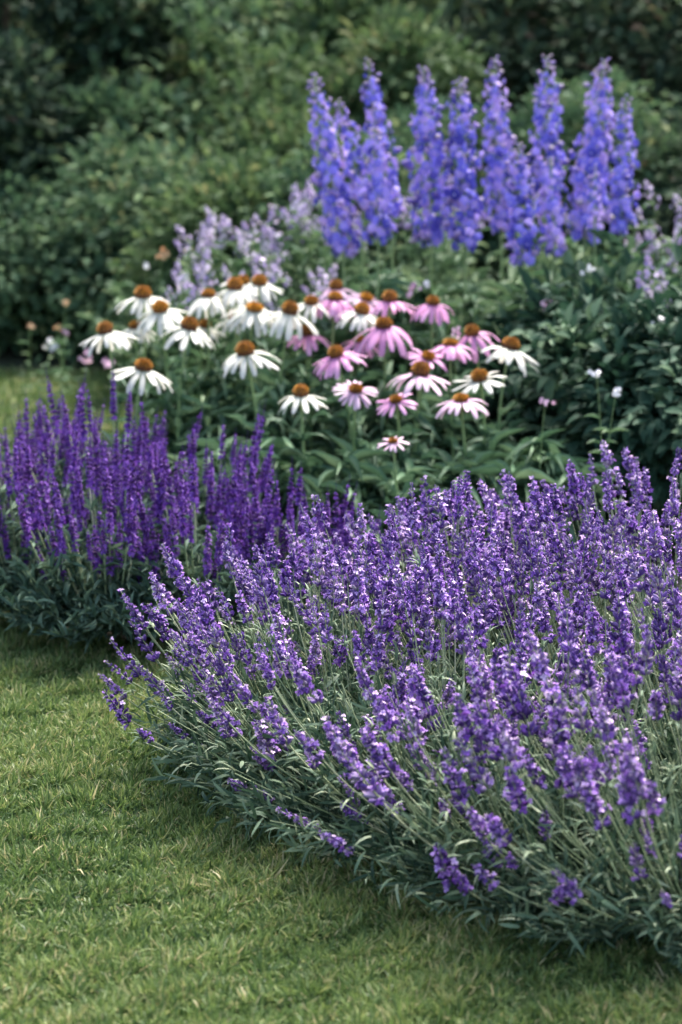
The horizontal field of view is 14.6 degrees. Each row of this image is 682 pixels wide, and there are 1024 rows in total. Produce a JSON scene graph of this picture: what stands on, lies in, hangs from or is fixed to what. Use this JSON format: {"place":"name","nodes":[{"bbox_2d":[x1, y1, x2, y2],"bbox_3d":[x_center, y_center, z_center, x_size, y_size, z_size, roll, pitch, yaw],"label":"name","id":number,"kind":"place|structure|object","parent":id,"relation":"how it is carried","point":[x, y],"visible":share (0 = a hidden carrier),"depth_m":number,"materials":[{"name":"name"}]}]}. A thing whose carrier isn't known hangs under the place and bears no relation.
{"place":"outdoors","nodes":[
{"label":"outdoors","id":0,"kind":"place"},
{"bbox_2d":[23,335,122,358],"bbox_3d":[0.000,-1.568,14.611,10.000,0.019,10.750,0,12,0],"label":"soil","id":1,"kind":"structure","parent":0,"point":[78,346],"depth_m":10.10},
{"bbox_2d":[0,25,124,305],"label":"medium shrub","id":2,"kind":"object","parent":1,"relation":"on","point":[34,87],"visible":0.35,"depth_m":9.96,"materials":[{"name":"green plant"}]},
{"bbox_2d":[0,158,155,355],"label":"shrub","id":3,"kind":"object","parent":1,"relation":"on","point":[15,289],"visible":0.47,"depth_m":9.48,"materials":[{"name":"green plant"}]},
{"bbox_2d":[0,0,190,195],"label":"background shrub","id":4,"kind":"object","parent":1,"relation":"on","point":[37,15],"visible":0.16,"depth_m":10.58,"materials":[{"name":"green plant"}]},
{"bbox_2d":[0,68,244,335],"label":"medium shrub","id":5,"kind":"object","parent":1,"relation":"on","point":[115,104],"visible":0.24,"depth_m":10.10,"materials":[{"name":"green plant"}]},
{"bbox_2d":[16,122,255,364],"bbox_3d":[-0.614,-0.980,9.686,1.176,0.861,1.518,0,12,0],"label":"shrub","id":6,"kind":"object","parent":1,"relation":"on","point":[123,219],"visible":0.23,"depth_m":9.46,"materials":[{"name":"green plant"}]},
{"bbox_2d":[11,0,363,174],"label":"background shrub","id":7,"kind":"object","parent":1,"relation":"on","point":[213,15],"visible":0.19,"depth_m":10.57,"materials":[{"name":"green plant"}]},
{"bbox_2d":[145,18,355,169],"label":"medium shrub","id":8,"kind":"object","parent":1,"relation":"on","point":[238,75],"visible":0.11,"depth_m":10.22,"materials":[{"name":"green plant"}]},
{"bbox_2d":[0,362,170,487],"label":"grass","id":9,"kind":"structure","parent":0,"point":[11,381],"depth_m":8.75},
{"bbox_2d":[76,271,194,373],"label":"coneflowers","id":10,"kind":"object","parent":9,"relation":"on","point":[126,317],"visible":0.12,"depth_m":8.68,"materials":[{"name":"green plant"}]},
{"bbox_2d":[0,338,615,1018],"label":"ground","id":11,"kind":"structure","parent":0,"point":[8,356],"depth_m":9.64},
{"bbox_2d":[276,0,493,169],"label":"medium shrub","id":12,"kind":"object","parent":11,"relation":"on","point":[401,55],"visible":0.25,"depth_m":10.05,"materials":[{"name":"green plant"}]},
{"bbox_2d":[0,610,681,1023],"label":"grass","id":13,"kind":"structure","parent":0,"point":[140,918],"depth_m":3.99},
{"bbox_2d":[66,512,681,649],"bbox_3d":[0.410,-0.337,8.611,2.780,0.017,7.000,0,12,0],"label":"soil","id":14,"kind":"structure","parent":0,"point":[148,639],"depth_m":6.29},
{"bbox_2d":[0,366,104,532],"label":"salvia plant","id":15,"kind":"object","parent":14,"relation":"on","point":[62,446],"visible":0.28,"depth_m":6.22,"materials":[{"name":"purple plant"}]},
{"bbox_2d":[0,415,107,621],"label":"salvia plant","id":16,"kind":"object","parent":14,"relation":"on","point":[11,542],"visible":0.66,"depth_m":5.70,"materials":[{"name":"purple plant"}]},
{"bbox_2d":[0,420,187,653],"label":"salvia plant","id":17,"kind":"object","parent":14,"relation":"on","point":[56,601],"visible":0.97,"depth_m":5.52,"materials":[{"name":"purple plant"}]},
{"bbox_2d":[0,365,202,540],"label":"salvia plant","id":18,"kind":"object","parent":14,"relation":"on","point":[118,449],"visible":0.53,"depth_m":6.05,"materials":[{"name":"purple plant"}]},
{"bbox_2d":[79,321,147,464],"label":"coneflower","id":19,"kind":"object","parent":14,"relation":"on","point":[105,328],"visible":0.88,"depth_m":6.60,"materials":[{"name":"white plant"}]},
{"bbox_2d":[111,358,172,465],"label":"coneflower","id":20,"kind":"object","parent":14,"relation":"on","point":[142,365],"visible":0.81,"depth_m":6.39,"materials":[{"name":"white plant"}]},
{"bbox_2d":[114,285,170,462],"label":"coneflower","id":21,"kind":"object","parent":14,"relation":"on","point":[142,293],"visible":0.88,"depth_m":6.79,"materials":[{"name":"white plant"}]},
{"bbox_2d":[101,310,223,425],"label":"leafy plant","id":22,"kind":"object","parent":14,"relation":"on","point":[129,355],"visible":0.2,"depth_m":8.05,"materials":[{"name":"green plant"}]},
{"bbox_2d":[136,300,197,489],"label":"coneflower","id":23,"kind":"object","parent":14,"relation":"on","point":[161,309],"visible":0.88,"depth_m":6.72,"materials":[{"name":"white plant"}]},
{"bbox_2d":[77,435,275,646],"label":"salvia plant","id":24,"kind":"object","parent":14,"relation":"on","point":[190,545],"visible":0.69,"depth_m":5.53,"materials":[{"name":"purple plant"}]},
{"bbox_2d":[159,316,214,464],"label":"coneflower","id":25,"kind":"object","parent":14,"relation":"on","point":[189,325],"visible":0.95,"depth_m":6.65,"materials":[{"name":"white plant"}]},
{"bbox_2d":[96,389,285,562],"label":"salvia plant","id":26,"kind":"object","parent":14,"relation":"on","point":[208,508],"visible":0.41,"depth_m":5.94,"materials":[{"name":"purple plant"}]},
{"bbox_2d":[169,285,231,464],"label":"coneflower","id":27,"kind":"object","parent":14,"relation":"on","point":[208,302],"visible":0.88,"depth_m":6.79,"materials":[{"name":"white plant"}]},
{"bbox_2d":[103,141,302,341],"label":"shrub","id":28,"kind":"object","parent":14,"relation":"on","point":[227,196],"visible":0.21,"depth_m":8.87,"materials":[{"name":"green plant"}]},
{"bbox_2d":[131,355,288,475],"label":"leafy plant","id":29,"kind":"object","parent":14,"relation":"on","point":[213,419],"visible":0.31,"depth_m":6.79,"materials":[{"name":"green plant"}]},
{"bbox_2d":[150,246,269,395],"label":"lilac perennial","id":30,"kind":"object","parent":14,"relation":"on","point":[192,354],"visible":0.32,"depth_m":7.63,"materials":[{"name":"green plant"}]},
{"bbox_2d":[215,277,259,402],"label":"coneflower","id":31,"kind":"object","parent":14,"relation":"on","point":[234,289],"visible":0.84,"depth_m":6.83,"materials":[{"name":"white plant"}]},
{"bbox_2d":[167,436,317,538],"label":"leafy plant","id":32,"kind":"object","parent":14,"relation":"on","point":[282,469],"visible":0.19,"depth_m":6.28,"materials":[{"name":"green plant"}]},
{"bbox_2d":[166,206,322,378],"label":"lilac perennial","id":33,"kind":"object","parent":14,"relation":"on","point":[244,244],"visible":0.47,"depth_m":7.98,"materials":[{"name":"purple plant"}]},
{"bbox_2d":[218,301,279,408],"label":"coneflower","id":34,"kind":"object","parent":14,"relation":"on","point":[254,309],"visible":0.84,"depth_m":6.72,"materials":[{"name":"white plant"}]},
{"bbox_2d":[221,340,300,451],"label":"coneflower","id":35,"kind":"object","parent":14,"relation":"on","point":[244,351],"visible":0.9,"depth_m":6.50,"materials":[{"name":"white plant"}]},
{"bbox_2d":[241,273,288,397],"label":"coneflower","id":36,"kind":"object","parent":14,"relation":"on","point":[260,285],"visible":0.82,"depth_m":6.86,"materials":[{"name":"white plant"}]},
{"bbox_2d":[177,458,356,638],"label":"salvia plant","id":37,"kind":"object","parent":14,"relation":"on","point":[282,542],"visible":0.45,"depth_m":5.59,"materials":[{"name":"purple plant"}]},
{"bbox_2d":[183,85,367,187],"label":"shrub","id":38,"kind":"object","parent":14,"relation":"on","point":[279,134],"visible":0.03,"depth_m":9.67,"materials":[{"name":"green plant"}]},
{"bbox_2d":[218,252,342,414],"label":"lilac perennial","id":39,"kind":"object","parent":14,"relation":"on","point":[271,306],"visible":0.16,"depth_m":7.50,"materials":[{"name":"purple plant"}]},
{"bbox_2d":[256,300,318,449],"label":"coneflower","id":40,"kind":"object","parent":14,"relation":"on","point":[288,313],"visible":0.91,"depth_m":6.70,"materials":[{"name":"white plant"}]},
{"bbox_2d":[218,366,379,468],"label":"leafy plant","id":41,"kind":"object","parent":14,"relation":"on","point":[330,446],"visible":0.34,"depth_m":6.71,"materials":[{"name":"green plant"}]},
{"bbox_2d":[276,384,328,543],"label":"coneflower","id":42,"kind":"object","parent":14,"relation":"on","point":[300,392],"visible":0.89,"depth_m":6.25,"materials":[{"name":"white plant"}]},
{"bbox_2d":[287,324,329,432],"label":"coneflower","id":43,"kind":"object","parent":14,"relation":"on","point":[307,332],"visible":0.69,"depth_m":6.76,"materials":[{"name":"pink plant"}]},
{"bbox_2d":[246,179,382,339],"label":"lilac perennial","id":44,"kind":"object","parent":14,"relation":"on","point":[299,253],"visible":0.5,"depth_m":8.08,"materials":[{"name":"green plant"}]},
{"bbox_2d":[304,291,355,449],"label":"coneflower","id":45,"kind":"object","parent":14,"relation":"on","point":[337,305],"visible":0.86,"depth_m":6.78,"materials":[{"name":"pink plant"}]},
{"bbox_2d":[249,480,415,641],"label":"salvia plant","id":46,"kind":"object","parent":14,"relation":"on","point":[334,524],"visible":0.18,"depth_m":5.58,"materials":[{"name":"purple plant"}]},
{"bbox_2d":[306,73,374,334],"bbox_3d":[0.028,-0.645,7.256,0.219,1.086,0.182,-7,13,-29],"label":"delphinium","id":47,"kind":"object","parent":14,"relation":"on","point":[339,241],"visible":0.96,"depth_m":7.19,"materials":[{"name":"blue plant"}]},
{"bbox_2d":[254,282,429,401],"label":"leafy plant","id":48,"kind":"object","parent":14,"relation":"on","point":[323,328],"visible":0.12,"depth_m":7.10,"materials":[{"name":"green plant"}]},
{"bbox_2d":[256,435,431,555],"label":"leafy plant","id":49,"kind":"object","parent":14,"relation":"on","point":[366,476],"visible":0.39,"depth_m":6.19,"materials":[{"name":"green plant"}]},
{"bbox_2d":[312,301,378,460],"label":"coneflower","id":50,"kind":"object","parent":14,"relation":"on","point":[364,318],"visible":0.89,"depth_m":6.70,"materials":[{"name":"white plant"}]},
{"bbox_2d":[308,344,389,449],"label":"coneflower","id":51,"kind":"object","parent":14,"relation":"on","point":[336,353],"visible":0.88,"depth_m":6.49,"materials":[{"name":"pink plant"}]},
{"bbox_2d":[327,98,380,299],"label":"delphinium","id":52,"kind":"object","parent":14,"relation":"on","point":[345,136],"visible":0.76,"depth_m":7.33,"materials":[{"name":"blue plant"}]},
{"bbox_2d":[231,125,481,323],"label":"shrub","id":53,"kind":"object","parent":14,"relation":"on","point":[290,177],"visible":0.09,"depth_m":8.61,"materials":[{"name":"green plant"}]},
{"bbox_2d":[332,380,384,451],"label":"coneflower","id":54,"kind":"object","parent":14,"relation":"on","point":[354,388],"visible":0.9,"depth_m":6.29,"materials":[{"name":"pink plant"}]},
{"bbox_2d":[214,0,508,106],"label":"background shrub","id":55,"kind":"object","parent":14,"relation":"on","point":[355,10],"visible":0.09,"depth_m":10.75,"materials":[{"name":"green plant"}]},
{"bbox_2d":[352,316,412,459],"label":"coneflower","id":56,"kind":"object","parent":14,"relation":"on","point":[386,329],"visible":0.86,"depth_m":6.62,"materials":[{"name":"pink plant"}]},
{"bbox_2d":[355,126,413,351],"bbox_3d":[0.109,-0.570,7.232,0.194,0.948,0.234,0,12,0],"label":"delphinium","id":57,"kind":"object","parent":14,"relation":"on","point":[375,169],"visible":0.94,"depth_m":7.15,"materials":[{"name":"blue plant"}]},
{"bbox_2d":[359,58,421,341],"bbox_3d":[0.152,-0.693,7.402,0.239,1.121,0.224,0,12,0],"label":"delphinium","id":58,"kind":"object","parent":14,"relation":"on","point":[379,116],"visible":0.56,"depth_m":7.32,"materials":[{"name":"blue plant"}]},
{"bbox_2d":[354,436,438,556],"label":"coneflower","id":59,"kind":"object","parent":14,"relation":"on","point":[393,488],"visible":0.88,"depth_m":6.01,"materials":[{"name":"pink plant"}]},
{"bbox_2d":[376,393,441,470],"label":"coneflower","id":60,"kind":"object","parent":14,"relation":"on","point":[396,399],"visible":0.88,"depth_m":6.27,"materials":[{"name":"pink plant"}]},
{"bbox_2d":[348,264,470,393],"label":"leafy plant","id":61,"kind":"object","parent":14,"relation":"on","point":[401,317],"visible":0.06,"depth_m":7.30,"materials":[{"name":"green plant"}]},
{"bbox_2d":[333,358,493,470],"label":"leafy plant","id":62,"kind":"object","parent":14,"relation":"on","point":[430,402],"visible":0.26,"depth_m":6.68,"materials":[{"name":"green plant"}]},
{"bbox_2d":[387,360,449,461],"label":"coneflower","id":63,"kind":"object","parent":14,"relation":"on","point":[419,369],"visible":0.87,"depth_m":6.37,"materials":[{"name":"white plant"}]},
{"bbox_2d":[341,181,505,331],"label":"lilac perennial","id":64,"kind":"object","parent":14,"relation":"on","point":[437,275],"visible":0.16,"depth_m":8.28,"materials":[{"name":"green plant"}]},
{"bbox_2d":[398,66,462,343],"bbox_3d":[0.235,-0.669,7.330,0.187,1.104,0.236,-5,13,-22],"label":"delphinium","id":65,"kind":"object","parent":14,"relation":"on","point":[431,233],"visible":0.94,"depth_m":7.23,"materials":[{"name":"blue plant"}]},
{"bbox_2d":[352,448,510,560],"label":"leafy plant","id":66,"kind":"object","parent":14,"relation":"on","point":[413,471],"visible":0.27,"depth_m":6.20,"materials":[{"name":"green plant"}]},
{"bbox_2d":[389,295,523,442],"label":"leafy plant","id":67,"kind":"object","parent":14,"relation":"on","point":[438,369],"visible":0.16,"depth_m":7.07,"materials":[{"name":"green plant"}]},
{"bbox_2d":[425,338,491,461],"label":"coneflower","id":68,"kind":"object","parent":14,"relation":"on","point":[449,350],"visible":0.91,"depth_m":6.55,"materials":[{"name":"pink plant"}]},
{"bbox_2d":[434,77,489,364],"bbox_3d":[0.339,-0.632,7.215,0.183,1.078,0.203,0,12,0],"label":"delphinium","id":69,"kind":"object","parent":14,"relation":"on","point":[464,175],"visible":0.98,"depth_m":7.14,"materials":[{"name":"blue plant"}]},
{"bbox_2d":[436,393,488,498],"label":"coneflower","id":70,"kind":"object","parent":14,"relation":"on","point":[459,400],"visible":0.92,"depth_m":6.23,"materials":[{"name":"white plant"}]},
{"bbox_2d":[451,368,513,461],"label":"coneflower","id":71,"kind":"object","parent":14,"relation":"on","point":[479,375],"visible":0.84,"depth_m":6.36,"materials":[{"name":"white plant"}]},
{"bbox_2d":[455,324,517,446],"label":"coneflower","id":72,"kind":"object","parent":14,"relation":"on","point":[471,331],"visible":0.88,"depth_m":6.60,"materials":[{"name":"pink plant"}]},
{"bbox_2d":[355,87,620,322],"bbox_3d":[0.497,-1.069,9.826,1.385,0.976,1.136,0,12,0],"label":"shrub","id":73,"kind":"object","parent":14,"relation":"on","point":[400,126],"visible":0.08,"depth_m":9.55,"materials":[{"name":"green plant"}]},
{"bbox_2d":[479,56,525,296],"bbox_3d":[0.466,-0.710,7.477,0.188,1.124,0.223,0,12,0],"label":"delphinium","id":74,"kind":"object","parent":14,"relation":"on","point":[498,152],"visible":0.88,"depth_m":7.37,"materials":[{"name":"blue plant"}]},
{"bbox_2d":[466,336,538,444],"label":"coneflower","id":75,"kind":"object","parent":14,"relation":"on","point":[508,350],"visible":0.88,"depth_m":6.54,"materials":[{"name":"white plant"}]},
{"bbox_2d":[446,263,592,441],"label":"leafy plant","id":76,"kind":"object","parent":14,"relation":"on","point":[503,291],"visible":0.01,"depth_m":7.31,"materials":[{"name":"green plant"}]},
{"bbox_2d":[363,0,680,139],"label":"background shrub","id":77,"kind":"object","parent":14,"relation":"on","point":[501,45],"visible":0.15,"depth_m":10.64,"materials":[{"name":"green plant"}]},
{"bbox_2d":[497,143,546,439],"bbox_3d":[0.500,-0.525,7.104,0.220,0.913,0.205,0,12,0],"label":"delphinium","id":78,"kind":"object","parent":14,"relation":"on","point":[524,241],"visible":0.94,"depth_m":7.00,"materials":[{"name":"blue plant"}]},
{"bbox_2d":[432,428,621,554],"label":"leafy plant","id":79,"kind":"object","parent":14,"relation":"on","point":[521,465],"visible":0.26,"depth_m":6.25,"materials":[{"name":"green plant"}]},
{"bbox_2d":[527,54,569,282],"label":"delphinium","id":80,"kind":"object","parent":14,"relation":"on","point":[549,134],"visible":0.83,"depth_m":7.26,"materials":[{"name":"purple plant"}]},
{"bbox_2d":[525,157,582,331],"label":"delphinium","id":81,"kind":"object","parent":14,"relation":"on","point":[551,204],"visible":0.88,"depth_m":7.06,"materials":[{"name":"purple plant"}]},
{"bbox_2d":[439,65,681,330],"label":"shrub","id":82,"kind":"object","parent":14,"relation":"on","point":[575,109],"visible":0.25,"depth_m":9.48,"materials":[{"name":"green plant"}]},
{"bbox_2d":[439,228,681,453],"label":"broadleaf shrub","id":83,"kind":"object","parent":14,"relation":"on","point":[625,268],"visible":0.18,"depth_m":6.97,"materials":[{"name":"green plant"}]},
{"bbox_2d":[498,192,626,298],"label":"lilac perennial","id":84,"kind":"object","parent":14,"relation":"on","point":[569,241],"visible":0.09,"depth_m":8.28,"materials":[{"name":"green plant"}]},
{"bbox_2d":[488,286,679,524],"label":"broadleaf shrub","id":85,"kind":"object","parent":14,"relation":"on","point":[547,383],"visible":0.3,"depth_m":6.63,"materials":[{"name":"green plant"}]},
{"bbox_2d":[564,58,616,295],"bbox_3d":[0.664,-0.677,7.315,0.180,1.124,0.195,0,12,0],"label":"delphinium","id":86,"kind":"object","parent":14,"relation":"on","point":[579,214],"visible":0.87,"depth_m":7.22,"materials":[{"name":"purple plant"}]},
{"bbox_2d":[502,0,681,164],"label":"background shrub","id":87,"kind":"object","parent":14,"relation":"on","point":[642,21],"visible":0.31,"depth_m":10.49,"materials":[{"name":"green plant"}]},
{"bbox_2d":[550,280,681,551],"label":"broadleaf shrub","id":88,"kind":"object","parent":14,"relation":"on","point":[651,441],"visible":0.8,"depth_m":6.44,"materials":[{"name":"green plant"}]},
{"bbox_2d":[604,94,640,298],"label":"delphinium","id":89,"kind":"object","parent":14,"relation":"on","point":[620,175],"visible":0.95,"depth_m":7.13,"materials":[{"name":"purple plant"}]},
{"bbox_2d":[564,89,681,278],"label":"shrub","id":90,"kind":"object","parent":14,"relation":"on","point":[667,213],"visible":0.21,"depth_m":9.37,"materials":[{"name":"green plant"}]},
{"bbox_2d":[614,180,681,284],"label":"lilac perennial","id":91,"kind":"object","parent":14,"relation":"on","point":[651,227],"visible":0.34,"depth_m":7.69,"materials":[{"name":"purple plant"}]},
{"bbox_2d":[550,904,649,941],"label":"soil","id":92,"kind":"structure","parent":0,"point":[592,914],"depth_m":4.01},
{"bbox_2d":[98,494,494,756],"bbox_3d":[-0.076,0.232,4.826,0.722,0.444,0.644,0,12,0],"label":"lavender plant","id":93,"kind":"object","parent":92,"relation":"on","point":[162,594],"visible":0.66,"depth_m":4.79,"materials":[{"name":"purple plant"}]},
{"bbox_2d":[130,544,516,840],"bbox_3d":[-0.012,0.280,4.596,0.704,0.426,0.733,0,12,0],"label":"lavender plant","id":94,"kind":"object","parent":92,"relation":"on","point":[206,754],"visible":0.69,"depth_m":4.52,"materials":[{"name":"purple plant"}]},
{"bbox_2d":[211,470,603,698],"bbox_3d":[0.125,0.165,5.072,0.736,0.488,0.716,9,14,36],"label":"lavender plant","id":95,"kind":"object","parent":92,"relation":"on","point":[394,536],"visible":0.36,"depth_m":4.99,"materials":[{"name":"purple plant"}]},
{"bbox_2d":[206,562,663,874],"bbox_3d":[0.149,0.321,4.325,0.734,0.449,0.724,0,12,0],"label":"lavender plant","id":96,"kind":"object","parent":92,"relation":"on","point":[305,811],"visible":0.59,"depth_m":4.27,"materials":[{"name":"purple plant"}]},
{"bbox_2d":[276,502,677,741],"bbox_3d":[0.267,0.226,4.845,0.788,0.456,0.754,0,12,0],"label":"lavender plant","id":97,"kind":"object","parent":92,"relation":"on","point":[368,574],"visible":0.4,"depth_m":4.74,"materials":[{"name":"purple plant"}]},
{"bbox_2d":[293,589,681,932],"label":"lavender plant","id":98,"kind":"object","parent":92,"relation":"on","point":[446,855],"visible":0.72,"depth_m":4.00,"materials":[{"name":"purple plant"}]},
{"bbox_2d":[298,471,676,678],"bbox_3d":[0.257,0.157,5.168,0.732,0.487,0.752,-5,13,-24],"label":"lavender plant","id":99,"kind":"object","parent":92,"relation":"on","point":[508,483],"visible":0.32,"depth_m":5.15,"materials":[{"name":"purple plant"}]},
{"bbox_2d":[380,528,681,783],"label":"lavender plant","id":100,"kind":"object","parent":92,"relation":"on","point":[506,578],"visible":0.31,"depth_m":4.53,"materials":[{"name":"purple plant"}]},
{"bbox_2d":[423,478,681,716],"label":"lavender plant","id":101,"kind":"object","parent":92,"relation":"on","point":[545,506],"visible":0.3,"depth_m":4.91,"materials":[{"name":"purple plant"}]},
{"bbox_2d":[447,611,681,972],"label":"lavender plant","id":102,"kind":"object","parent":92,"relation":"on","point":[643,904],"visible":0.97,"depth_m":3.83,"materials":[{"name":"purple plant"}]},
{"bbox_2d":[448,440,681,679],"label":"lavender plant","id":103,"kind":"object","parent":92,"relation":"on","point":[575,484],"visible":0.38,"depth_m":5.25,"materials":[{"name":"purple plant"}]},
{"bbox_2d":[470,547,681,851],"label":"lavender plant","id":104,"kind":"object","parent":92,"relation":"on","point":[658,642],"visible":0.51,"depth_m":4.31,"materials":[{"name":"purple plant"}]},
{"bbox_2d":[532,500,681,737],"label":"lavender plant","id":105,"kind":"object","parent":92,"relation":"on","point":[657,553],"visible":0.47,"depth_m":4.66,"materials":[{"name":"purple plant"}]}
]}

